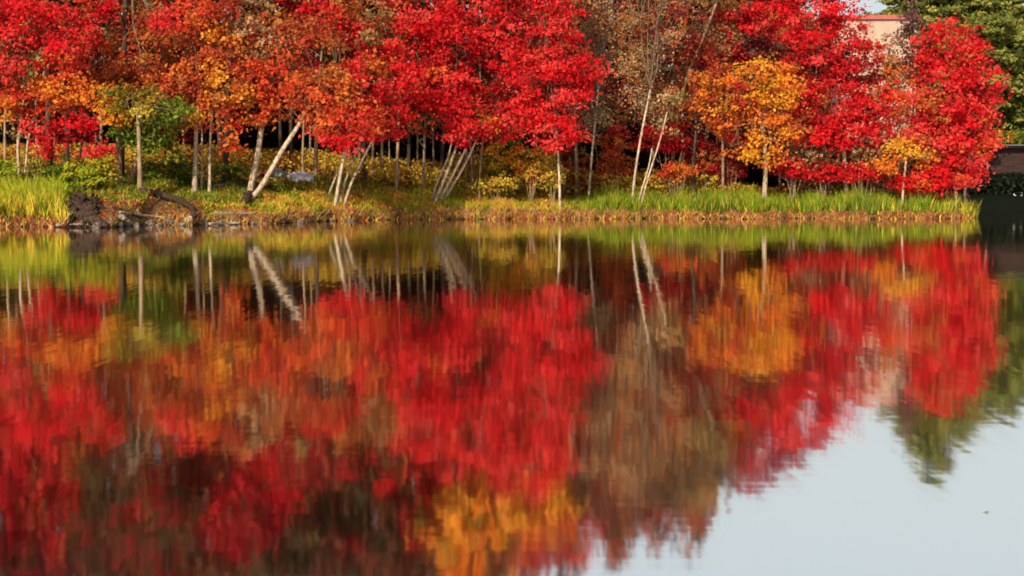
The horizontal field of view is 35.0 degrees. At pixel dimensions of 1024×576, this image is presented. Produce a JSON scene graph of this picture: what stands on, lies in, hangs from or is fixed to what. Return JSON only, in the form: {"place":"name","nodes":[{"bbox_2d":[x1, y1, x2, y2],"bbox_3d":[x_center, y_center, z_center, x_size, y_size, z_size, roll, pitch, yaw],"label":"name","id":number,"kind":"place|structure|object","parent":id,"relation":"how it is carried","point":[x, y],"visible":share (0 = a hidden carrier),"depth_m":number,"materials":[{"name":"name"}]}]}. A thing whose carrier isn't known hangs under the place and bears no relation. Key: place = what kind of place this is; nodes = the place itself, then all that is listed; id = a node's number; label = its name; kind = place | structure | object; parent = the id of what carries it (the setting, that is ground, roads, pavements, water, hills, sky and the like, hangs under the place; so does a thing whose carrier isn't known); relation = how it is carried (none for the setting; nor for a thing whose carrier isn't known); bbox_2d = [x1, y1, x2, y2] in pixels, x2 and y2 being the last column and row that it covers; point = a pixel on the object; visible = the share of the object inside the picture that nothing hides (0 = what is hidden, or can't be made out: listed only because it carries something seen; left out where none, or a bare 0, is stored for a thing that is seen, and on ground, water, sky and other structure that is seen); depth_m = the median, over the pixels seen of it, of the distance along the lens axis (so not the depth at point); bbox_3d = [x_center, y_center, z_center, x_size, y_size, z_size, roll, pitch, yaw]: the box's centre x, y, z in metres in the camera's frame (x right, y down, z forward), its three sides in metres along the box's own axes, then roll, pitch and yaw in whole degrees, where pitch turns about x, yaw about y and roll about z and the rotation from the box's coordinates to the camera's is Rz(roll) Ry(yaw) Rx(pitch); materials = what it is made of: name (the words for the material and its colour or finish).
{"place":"outdoors","nodes":[
{"label":"outdoors","id":0,"kind":"place"},
{"bbox_2d":[0,212,1023,575],"bbox_3d":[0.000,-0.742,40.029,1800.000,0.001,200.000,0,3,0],"label":"water","id":1,"kind":"structure","parent":0,"point":[666,396],"depth_m":13.19,"materials":[{"name":"liquid"}]},
{"bbox_2d":[64,191,111,227],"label":"uprooted stump","id":2,"kind":"object","parent":1,"relation":"in","point":[85,208],"visible":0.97,"depth_m":72.98,"materials":[{"name":"brown wood"}]},
{"bbox_2d":[0,163,1023,227],"bbox_3d":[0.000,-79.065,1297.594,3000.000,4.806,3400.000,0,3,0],"label":"ground","id":3,"kind":"structure","parent":0,"point":[1005,202],"depth_m":92.06,"materials":[{"name":"brown soil"}]},
{"bbox_2d":[0,157,27,183],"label":"shrub","id":4,"kind":"object","parent":3,"relation":"on","point":[8,168],"visible":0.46,"depth_m":81.30,"materials":[{"name":"green plant"}]},
{"bbox_2d":[0,9,39,162],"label":"slender tree","id":5,"kind":"object","parent":3,"relation":"on","point":[4,142],"visible":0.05,"depth_m":97.54,"materials":[{"name":"red plant"}]},
{"bbox_2d":[0,171,73,219],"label":"tall grass","id":6,"kind":"structure","parent":3,"relation":"on","point":[41,198],"depth_m":74.17,"materials":[{"name":"green plant"}]},
{"bbox_2d":[1,0,100,165],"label":"maple tree","id":7,"kind":"object","parent":3,"relation":"on","point":[52,72],"visible":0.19,"depth_m":97.39,"materials":[{"name":"red plant"}]},
{"bbox_2d":[22,156,79,188],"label":"shrub","id":8,"kind":"object","parent":3,"relation":"on","point":[42,169],"visible":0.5,"depth_m":81.54,"materials":[{"name":"green plant"}]},
{"bbox_2d":[0,0,102,174],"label":"maple tree","id":9,"kind":"object","parent":3,"relation":"on","point":[59,46],"visible":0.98,"depth_m":81.98,"materials":[{"name":"red plant"}]},
{"bbox_2d":[29,0,93,163],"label":"slender tree","id":10,"kind":"object","parent":3,"relation":"on","point":[65,129],"visible":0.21,"depth_m":96.02,"materials":[{"name":"red plant"}]},
{"bbox_2d":[40,76,133,180],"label":"maple tree","id":11,"kind":"object","parent":3,"relation":"on","point":[95,151],"visible":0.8,"depth_m":81.40,"materials":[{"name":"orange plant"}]},
{"bbox_2d":[48,152,126,190],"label":"shrub","id":12,"kind":"object","parent":3,"relation":"on","point":[88,178],"visible":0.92,"depth_m":80.59,"materials":[{"name":"green plant"}]},
{"bbox_2d":[83,43,130,166],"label":"slender tree","id":13,"kind":"object","parent":3,"relation":"on","point":[100,131],"visible":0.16,"depth_m":98.61,"materials":[{"name":"red plant"}]},
{"bbox_2d":[56,0,196,175],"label":"oak tree","id":14,"kind":"object","parent":3,"relation":"on","point":[120,67],"visible":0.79,"depth_m":88.41,"materials":[{"name":"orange plant"}]},
{"bbox_2d":[96,78,199,187],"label":"broadleaf tree","id":15,"kind":"object","parent":3,"relation":"on","point":[140,139],"visible":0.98,"depth_m":80.76,"materials":[{"name":"green plant"}]},
{"bbox_2d":[130,18,184,150],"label":"slender tree","id":16,"kind":"object","parent":3,"relation":"on","point":[149,48],"visible":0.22,"depth_m":97.33,"materials":[{"name":"orange plant"}]},
{"bbox_2d":[127,150,200,183],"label":"shrub","id":17,"kind":"object","parent":3,"relation":"on","point":[172,168],"visible":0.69,"depth_m":85.45,"materials":[{"name":"green plant"}]},
{"bbox_2d":[140,187,196,217],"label":"log","id":18,"kind":"object","parent":3,"relation":"on","point":[177,199],"visible":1,"depth_m":79.29,"materials":[{"name":"brown wood"}]},
{"bbox_2d":[140,0,279,192],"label":"maple tree","id":19,"kind":"object","parent":3,"relation":"on","point":[217,31],"visible":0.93,"depth_m":82.45,"materials":[{"name":"orange plant"}]},
{"bbox_2d":[180,11,244,168],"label":"slender tree","id":20,"kind":"object","parent":3,"relation":"on","point":[218,136],"visible":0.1,"depth_m":98.46,"materials":[{"name":"orange plant"}]},
{"bbox_2d":[204,160,249,182],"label":"shrub","id":21,"kind":"object","parent":3,"relation":"on","point":[230,171],"visible":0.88,"depth_m":88.43,"materials":[{"name":"green plant"}]},
{"bbox_2d":[136,0,325,166],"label":"maple tree","id":22,"kind":"object","parent":3,"relation":"on","point":[284,12],"visible":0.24,"depth_m":96.68,"materials":[{"name":"orange plant"}]},
{"bbox_2d":[255,176,303,191],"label":"shrub","id":23,"kind":"object","parent":3,"relation":"on","point":[280,184],"visible":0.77,"depth_m":87.52,"materials":[{"name":"green plant"}]},
{"bbox_2d":[264,48,303,169],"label":"slender tree","id":24,"kind":"object","parent":3,"relation":"on","point":[280,133],"visible":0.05,"depth_m":100.46,"materials":[{"name":"orange plant"}]},
{"bbox_2d":[263,15,333,172],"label":"slender tree","id":25,"kind":"object","parent":3,"relation":"on","point":[290,131],"visible":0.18,"depth_m":98.44,"materials":[{"name":"orange plant"}]},
{"bbox_2d":[287,171,313,182],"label":"boulder","id":26,"kind":"object","parent":3,"relation":"on","point":[302,176],"visible":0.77,"depth_m":91.35,"materials":[{"name":"grey stone"}]},
{"bbox_2d":[277,48,326,171],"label":"slender tree","id":27,"kind":"object","parent":3,"relation":"on","point":[302,158],"visible":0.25,"depth_m":96.53,"materials":[{"name":"orange plant"}]},
{"bbox_2d":[223,8,394,198],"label":"maple tree","id":28,"kind":"object","parent":3,"relation":"on","point":[270,60],"visible":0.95,"depth_m":82.54,"materials":[{"name":"orange plant"}]},
{"bbox_2d":[293,0,351,178],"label":"slender tree","id":29,"kind":"object","parent":3,"relation":"on","point":[316,63],"visible":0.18,"depth_m":93.62,"materials":[{"name":"orange plant"}]},
{"bbox_2d":[298,0,404,182],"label":"oak tree","id":30,"kind":"object","parent":3,"relation":"on","point":[343,55],"visible":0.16,"depth_m":98.71,"materials":[{"name":"orange plant"}]},
{"bbox_2d":[289,0,428,206],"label":"maple tree","id":31,"kind":"object","parent":3,"relation":"on","point":[362,35],"visible":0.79,"depth_m":87.07,"materials":[{"name":"red plant"}]},
{"bbox_2d":[74,171,665,224],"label":"bank grass","id":32,"kind":"structure","parent":3,"relation":"on","point":[369,196],"depth_m":90.17,"materials":[{"name":"plant"}]},
{"bbox_2d":[345,29,405,180],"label":"slender tree","id":33,"kind":"object","parent":3,"relation":"on","point":[372,158],"visible":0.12,"depth_m":98.56,"materials":[{"name":"red plant"}]},
{"bbox_2d":[382,55,418,187],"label":"slender tree","id":34,"kind":"object","parent":3,"relation":"on","point":[397,163],"visible":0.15,"depth_m":96.69,"materials":[{"name":"red plant"}]},
{"bbox_2d":[402,41,441,184],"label":"slender tree","id":35,"kind":"object","parent":3,"relation":"on","point":[409,151],"visible":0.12,"depth_m":100.57,"materials":[{"name":"red plant"}]},
{"bbox_2d":[404,58,451,188],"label":"slender tree","id":36,"kind":"object","parent":3,"relation":"on","point":[423,160],"visible":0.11,"depth_m":97.70,"materials":[{"name":"red plant"}]},
{"bbox_2d":[371,0,517,201],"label":"maple tree","id":37,"kind":"object","parent":3,"relation":"on","point":[431,37],"visible":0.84,"depth_m":91.21,"materials":[{"name":"red plant"}]},
{"bbox_2d":[430,46,484,184],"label":"slender tree","id":38,"kind":"object","parent":3,"relation":"on","point":[442,156],"visible":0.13,"depth_m":99.54,"materials":[{"name":"red plant"}]},
{"bbox_2d":[442,40,493,190],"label":"slender tree","id":39,"kind":"object","parent":3,"relation":"on","point":[466,167],"visible":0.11,"depth_m":98.43,"materials":[{"name":"red plant"}]},
{"bbox_2d":[449,63,488,194],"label":"slender tree","id":40,"kind":"object","parent":3,"relation":"on","point":[471,166],"visible":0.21,"depth_m":96.64,"materials":[{"name":"red plant"}]},
{"bbox_2d":[3,168,947,225],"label":"fallen leaves","id":41,"kind":"object","parent":3,"relation":"on","point":[143,206],"depth_m":79.36,"materials":[{"name":"plant"}]},
{"bbox_2d":[0,141,951,201],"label":"undergrowth","id":42,"kind":"object","parent":3,"relation":"on","point":[323,161],"visible":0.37,"depth_m":99.31,"materials":[{"name":"green plant"}]},
{"bbox_2d":[0,61,954,195],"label":"thicket","id":43,"kind":"object","parent":3,"relation":"on","point":[271,140],"visible":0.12,"depth_m":106.25,"materials":[{"name":"brown plant"}]},
{"bbox_2d":[0,0,964,173],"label":"distant wood","id":44,"kind":"object","parent":3,"relation":"on","point":[663,70],"visible":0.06,"depth_m":122.26,"materials":[{"name":"red plant"}]},
{"bbox_2d":[461,70,513,198],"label":"slender tree","id":45,"kind":"object","parent":3,"relation":"on","point":[492,96],"visible":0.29,"depth_m":94.70,"materials":[{"name":"red plant"}]},
{"bbox_2d":[0,193,975,226],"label":"dry fringe","id":46,"kind":"object","parent":3,"relation":"on","point":[735,214],"visible":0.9,"depth_m":90.90,"materials":[{"name":"brown plant"}]},
{"bbox_2d":[461,21,523,174],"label":"slender tree","id":47,"kind":"object","parent":3,"relation":"on","point":[489,58],"visible":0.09,"depth_m":98.87,"materials":[{"name":"red plant"}]},
{"bbox_2d":[463,170,527,199],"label":"shrub","id":48,"kind":"object","parent":3,"relation":"on","point":[494,184],"visible":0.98,"depth_m":94.50,"materials":[{"name":"yellow plant"}]},
{"bbox_2d":[426,0,571,163],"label":"maple tree","id":49,"kind":"object","parent":3,"relation":"on","point":[517,134],"visible":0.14,"depth_m":101.55,"materials":[{"name":"red plant"}]},
{"bbox_2d":[470,137,535,197],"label":"shrub","id":50,"kind":"object","parent":3,"relation":"on","point":[496,166],"visible":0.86,"depth_m":95.33,"materials":[{"name":"yellow plant"}]},
{"bbox_2d":[472,36,533,189],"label":"slender tree","id":51,"kind":"object","parent":3,"relation":"on","point":[489,174],"visible":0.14,"depth_m":97.40,"materials":[{"name":"red plant"}]},
{"bbox_2d":[477,44,530,196],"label":"slender tree","id":52,"kind":"object","parent":3,"relation":"on","point":[511,176],"visible":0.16,"depth_m":96.44,"materials":[{"name":"red plant"}]},
{"bbox_2d":[504,144,555,201],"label":"shrub","id":53,"kind":"object","parent":3,"relation":"on","point":[532,173],"visible":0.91,"depth_m":95.01,"materials":[{"name":"yellow plant"}]},
{"bbox_2d":[470,0,616,206],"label":"maple tree","id":54,"kind":"object","parent":3,"relation":"on","point":[531,112],"visible":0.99,"depth_m":90.27,"materials":[{"name":"red plant"}]},
{"bbox_2d":[527,72,576,200],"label":"slender tree","id":55,"kind":"object","parent":3,"relation":"on","point":[560,156],"visible":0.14,"depth_m":95.66,"materials":[{"name":"red plant"}]},
{"bbox_2d":[537,152,568,203],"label":"shrub","id":56,"kind":"object","parent":3,"relation":"on","point":[550,178],"visible":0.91,"depth_m":94.14,"materials":[{"name":"yellow plant"}]},
{"bbox_2d":[547,25,594,197],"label":"slender tree","id":57,"kind":"object","parent":3,"relation":"on","point":[576,163],"visible":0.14,"depth_m":98.66,"materials":[{"name":"red plant"}]},
{"bbox_2d":[556,145,596,195],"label":"shrub","id":58,"kind":"object","parent":3,"relation":"on","point":[571,162],"visible":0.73,"depth_m":99.51,"materials":[{"name":"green plant"}]},
{"bbox_2d":[569,89,622,193],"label":"slender tree","id":59,"kind":"object","parent":3,"relation":"on","point":[596,143],"visible":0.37,"depth_m":100.29,"materials":[{"name":"plant"}]},
{"bbox_2d":[549,0,659,199],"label":"birch tree","id":60,"kind":"object","parent":3,"relation":"on","point":[603,7],"visible":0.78,"depth_m":96.67,"materials":[{"name":"brown plant"}]},
{"bbox_2d":[583,67,635,187],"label":"slender tree","id":61,"kind":"object","parent":3,"relation":"on","point":[606,127],"visible":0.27,"depth_m":102.91,"materials":[{"name":"plant"}]},
{"bbox_2d":[593,115,638,187],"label":"shrub","id":62,"kind":"object","parent":3,"relation":"on","point":[616,161],"visible":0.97,"depth_m":98.45,"materials":[{"name":"brown plant"}]},
{"bbox_2d":[594,67,640,193],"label":"slender tree","id":63,"kind":"object","parent":3,"relation":"on","point":[622,99],"visible":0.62,"depth_m":99.54,"materials":[{"name":"brown plant"}]},
{"bbox_2d":[637,74,678,188],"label":"slender tree","id":64,"kind":"object","parent":3,"relation":"on","point":[654,114],"visible":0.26,"depth_m":102.35,"materials":[{"name":"brown plant"}]},
{"bbox_2d":[603,0,723,197],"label":"birch tree","id":65,"kind":"object","parent":3,"relation":"on","point":[639,17],"visible":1,"depth_m":96.10,"materials":[{"name":"brown plant"}]},
{"bbox_2d":[639,86,687,202],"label":"slender tree","id":66,"kind":"object","parent":3,"relation":"on","point":[669,93],"visible":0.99,"depth_m":95.17,"materials":[{"name":"brown plant"}]},
{"bbox_2d":[633,81,699,189],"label":"slender tree","id":67,"kind":"object","parent":3,"relation":"on","point":[671,106],"visible":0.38,"depth_m":98.78,"materials":[{"name":"brown plant"}]},
{"bbox_2d":[626,120,707,192],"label":"shrub","id":68,"kind":"object","parent":3,"relation":"on","point":[669,148],"visible":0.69,"depth_m":98.25,"materials":[{"name":"red plant"}]},
{"bbox_2d":[649,159,702,195],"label":"shrub","id":69,"kind":"object","parent":3,"relation":"on","point":[672,170],"visible":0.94,"depth_m":97.06,"materials":[{"name":"orange plant"}]},
{"bbox_2d":[659,38,728,194],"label":"slender tree","id":70,"kind":"object","parent":3,"relation":"on","point":[685,53],"visible":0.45,"depth_m":100.25,"materials":[{"name":"brown plant"}]},
{"bbox_2d":[640,0,749,190],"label":"birch tree","id":71,"kind":"object","parent":3,"relation":"on","point":[692,37],"visible":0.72,"depth_m":100.81,"materials":[{"name":"brown plant"}]},
{"bbox_2d":[673,140,725,192],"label":"shrub","id":72,"kind":"object","parent":3,"relation":"on","point":[711,149],"visible":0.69,"depth_m":98.93,"materials":[{"name":"orange plant"}]},
{"bbox_2d":[676,64,730,192],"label":"slender tree","id":73,"kind":"object","parent":3,"relation":"on","point":[697,122],"visible":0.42,"depth_m":97.58,"materials":[{"name":"brown plant"}]},
{"bbox_2d":[683,56,726,188],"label":"slender tree","id":74,"kind":"object","parent":3,"relation":"on","point":[693,105],"visible":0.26,"depth_m":99.72,"materials":[{"name":"brown plant"}]},
{"bbox_2d":[697,65,741,190],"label":"slender tree","id":75,"kind":"object","parent":3,"relation":"on","point":[722,166],"visible":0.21,"depth_m":97.53,"materials":[{"name":"plant"}]},
{"bbox_2d":[703,147,756,193],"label":"shrub","id":76,"kind":"object","parent":3,"relation":"on","point":[731,167],"visible":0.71,"depth_m":98.10,"materials":[{"name":"red plant"}]},
{"bbox_2d":[689,0,811,182],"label":"maple tree","id":77,"kind":"object","parent":3,"relation":"on","point":[750,23],"visible":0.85,"depth_m":102.49,"materials":[{"name":"red plant"}]},
{"bbox_2d":[678,53,824,197],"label":"maple tree","id":78,"kind":"object","parent":3,"relation":"on","point":[757,98],"visible":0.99,"depth_m":94.46,"materials":[{"name":"orange plant"}]},
{"bbox_2d":[561,182,982,217],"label":"reeds","id":79,"kind":"object","parent":3,"relation":"on","point":[708,201],"visible":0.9,"depth_m":93.81,"materials":[{"name":"green plant"}]},
{"bbox_2d":[768,156,818,197],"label":"shrub","id":80,"kind":"object","parent":3,"relation":"on","point":[793,171],"visible":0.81,"depth_m":95.60,"materials":[{"name":"red plant"}]},
{"bbox_2d":[770,136,830,195],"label":"tree","id":81,"kind":"object","parent":3,"relation":"on","point":[806,153],"visible":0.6,"depth_m":95.95,"materials":[{"name":"brown plant"}]},
{"bbox_2d":[782,135,841,194],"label":"tree","id":82,"kind":"object","parent":3,"relation":"on","point":[799,149],"visible":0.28,"depth_m":97.00,"materials":[{"name":"brown plant"}]},
{"bbox_2d":[791,144,842,193],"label":"slender tree","id":83,"kind":"object","parent":3,"relation":"on","point":[816,162],"visible":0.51,"depth_m":96.35,"materials":[{"name":"brown plant"}]},
{"bbox_2d":[793,147,847,191],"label":"slender tree","id":84,"kind":"object","parent":3,"relation":"on","point":[830,161],"visible":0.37,"depth_m":96.80,"materials":[{"name":"brown plant"}]},
{"bbox_2d":[797,161,854,197],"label":"shrub","id":85,"kind":"object","parent":3,"relation":"on","point":[821,176],"visible":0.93,"depth_m":95.58,"materials":[{"name":"red plant"}]},
{"bbox_2d":[767,0,908,195],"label":"maple tree","id":86,"kind":"object","parent":3,"relation":"on","point":[840,65],"visible":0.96,"depth_m":95.11,"materials":[{"name":"red plant"}]},
{"bbox_2d":[834,141,892,191],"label":"tree","id":87,"kind":"object","parent":3,"relation":"on","point":[853,160],"visible":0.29,"depth_m":97.09,"materials":[{"name":"brown plant"}]},
{"bbox_2d":[809,15,918,150],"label":"building","id":88,"kind":"structure","parent":3,"relation":"on","point":[886,24],"depth_m":126.03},
{"bbox_2d":[837,160,890,194],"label":"shrub","id":89,"kind":"object","parent":3,"relation":"on","point":[856,172],"visible":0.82,"depth_m":95.73,"materials":[{"name":"red plant"}]},
{"bbox_2d":[848,127,908,194],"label":"tree","id":90,"kind":"object","parent":3,"relation":"on","point":[868,151],"visible":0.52,"depth_m":95.76,"materials":[{"name":"brown plant"}]},
{"bbox_2d":[854,143,903,195],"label":"slender tree","id":91,"kind":"object","parent":3,"relation":"on","point":[873,185],"visible":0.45,"depth_m":96.37,"materials":[{"name":"brown plant"}]},
{"bbox_2d":[869,130,912,192],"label":"slender tree","id":92,"kind":"object","parent":3,"relation":"on","point":[890,153],"visible":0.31,"depth_m":96.63,"materials":[{"name":"brown plant"}]},
{"bbox_2d":[860,30,924,174],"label":"broadleaf tree","id":93,"kind":"object","parent":3,"relation":"on","point":[887,64],"visible":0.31,"depth_m":107.00,"materials":[{"name":"brown plant"}]},
{"bbox_2d":[865,132,946,204],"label":"tree","id":94,"kind":"object","parent":3,"relation":"on","point":[889,168],"visible":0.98,"depth_m":93.42,"materials":[{"name":"orange plant"}]},
{"bbox_2d":[893,0,936,161],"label":"broadleaf tree","id":95,"kind":"object","parent":3,"relation":"on","point":[909,28],"visible":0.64,"depth_m":105.01,"materials":[{"name":"red plant"}]},
{"bbox_2d":[882,171,956,201],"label":"shrub","id":96,"kind":"object","parent":3,"relation":"on","point":[911,186],"visible":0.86,"depth_m":94.38,"materials":[{"name":"red plant"}]},
{"bbox_2d":[859,0,1023,135],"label":"pine tree","id":97,"kind":"object","parent":3,"relation":"on","point":[999,30],"visible":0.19,"depth_m":131.79,"materials":[{"name":"green plant"}]},
{"bbox_2d":[885,12,1013,208],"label":"maple tree","id":98,"kind":"object","parent":3,"relation":"on","point":[960,111],"visible":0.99,"depth_m":93.76,"materials":[{"name":"red plant"}]},
{"bbox_2d":[957,170,1023,195],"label":"hedge","id":99,"kind":"object","parent":3,"relation":"on","point":[1000,183],"visible":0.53,"depth_m":121.87,"materials":[{"name":"green plant"}]},
{"bbox_2d":[963,144,1023,173],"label":"building","id":100,"kind":"structure","parent":3,"relation":"on","point":[1008,159],"depth_m":126.63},
{"bbox_2d":[966,0,1023,143],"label":"pine tree","id":101,"kind":"object","parent":3,"relation":"on","point":[1015,101],"visible":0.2,"depth_m":135.27,"materials":[{"name":"green plant"}]},
{"bbox_2d":[980,129,1023,143],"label":"shrub","id":102,"kind":"object","parent":3,"relation":"on","point":[1016,138],"visible":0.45,"depth_m":132.32,"materials":[{"name":"yellow plant"}]},
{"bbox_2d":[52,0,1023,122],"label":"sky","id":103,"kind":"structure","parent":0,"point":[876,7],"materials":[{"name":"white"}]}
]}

